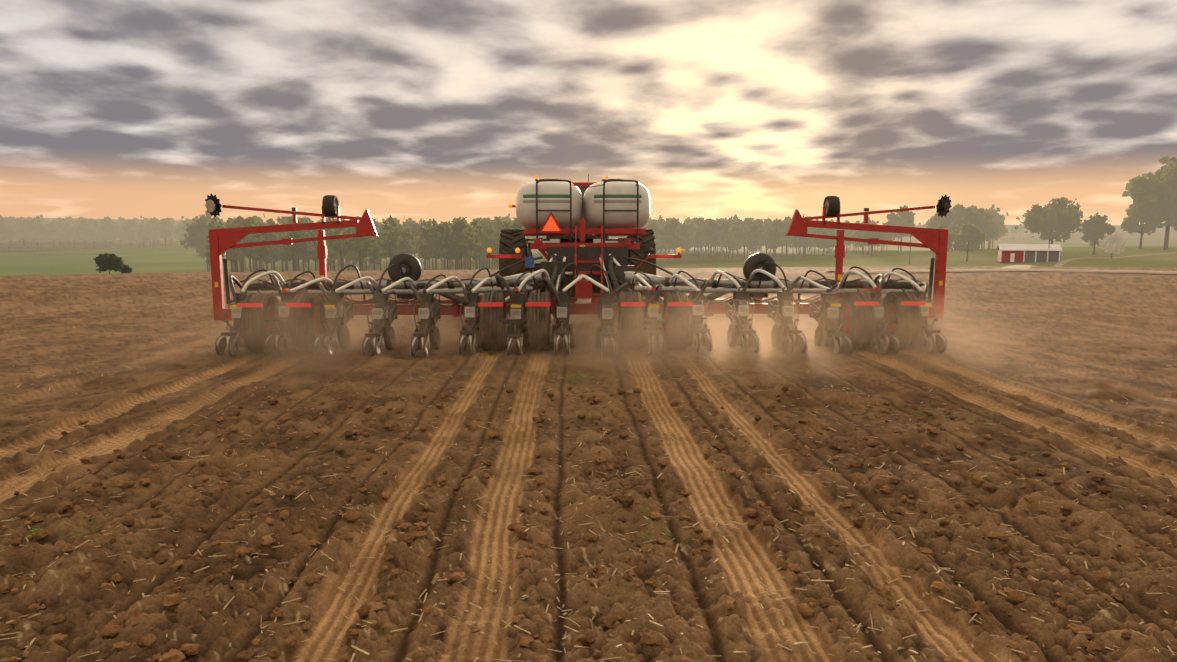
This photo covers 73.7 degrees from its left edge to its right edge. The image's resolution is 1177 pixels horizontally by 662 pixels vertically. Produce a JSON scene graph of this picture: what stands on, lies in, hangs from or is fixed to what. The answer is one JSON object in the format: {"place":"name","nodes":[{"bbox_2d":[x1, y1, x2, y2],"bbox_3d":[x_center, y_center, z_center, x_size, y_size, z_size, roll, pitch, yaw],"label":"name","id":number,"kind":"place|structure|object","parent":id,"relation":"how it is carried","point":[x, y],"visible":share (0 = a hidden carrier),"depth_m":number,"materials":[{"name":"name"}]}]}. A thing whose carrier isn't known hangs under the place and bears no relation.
{"place":"outdoors","nodes":[
{"label":"outdoors","id":0,"kind":"place"},
{"bbox_2d":[0,217,1176,661],"bbox_3d":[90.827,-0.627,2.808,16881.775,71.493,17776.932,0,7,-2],"label":"ground","id":1,"kind":"structure","parent":0,"point":[62,313],"depth_m":6.32,"materials":[{"name":"soil"}]},
{"bbox_2d":[499,182,655,297],"bbox_3d":[-0.340,-2.502,22.355,4.086,3.332,5.300,0,7,-2],"label":"tractor","id":2,"kind":"object","parent":1,"relation":"on","point":[511,240],"visible":0.21,"depth_m":20.39,"materials":[{"name":"red paint"}]},
{"bbox_2d":[205,174,951,355],"bbox_3d":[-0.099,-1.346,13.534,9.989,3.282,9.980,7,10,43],"label":"planter","id":3,"kind":"object","parent":1,"relation":"on","point":[611,207],"visible":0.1,"depth_m":13.71,"materials":[{"name":"red paint"}]},
{"bbox_2d":[0,156,1176,273],"bbox_3d":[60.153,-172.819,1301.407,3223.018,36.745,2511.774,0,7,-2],"label":"trees","id":4,"kind":"object","parent":1,"relation":"on","point":[1153,207],"visible":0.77,"depth_m":219.02,"materials":[{"name":"green plant"}]},
{"bbox_2d":[0,385,1176,661],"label":"soil clods","id":5,"kind":"object","parent":1,"relation":"on","point":[646,635],"visible":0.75,"depth_m":4.85,"materials":[{"name":"brown soil"}]},
{"bbox_2d":[0,350,1176,661],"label":"crop residue","id":6,"kind":"object","parent":1,"relation":"on","point":[938,570],"visible":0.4,"depth_m":4.90,"materials":[{"name":"plant"}]},
{"bbox_2d":[828,269,1176,273],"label":"farm lane","id":7,"kind":"structure","parent":1,"relation":"on","point":[1050,270],"depth_m":37.70,"materials":[{"name":"beige soil"}]},
{"bbox_2d":[996,244,1062,261],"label":"barn","id":8,"kind":"structure","parent":1,"relation":"on","point":[1025,252],"depth_m":200.22,"materials":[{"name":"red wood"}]},
{"bbox_2d":[996,252,1176,268],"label":"yard drive","id":9,"kind":"structure","parent":1,"relation":"on","point":[1061,263],"depth_m":183.93,"materials":[{"name":"beige stone"}]},
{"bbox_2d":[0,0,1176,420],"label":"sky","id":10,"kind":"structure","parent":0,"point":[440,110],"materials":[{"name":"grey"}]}
]}

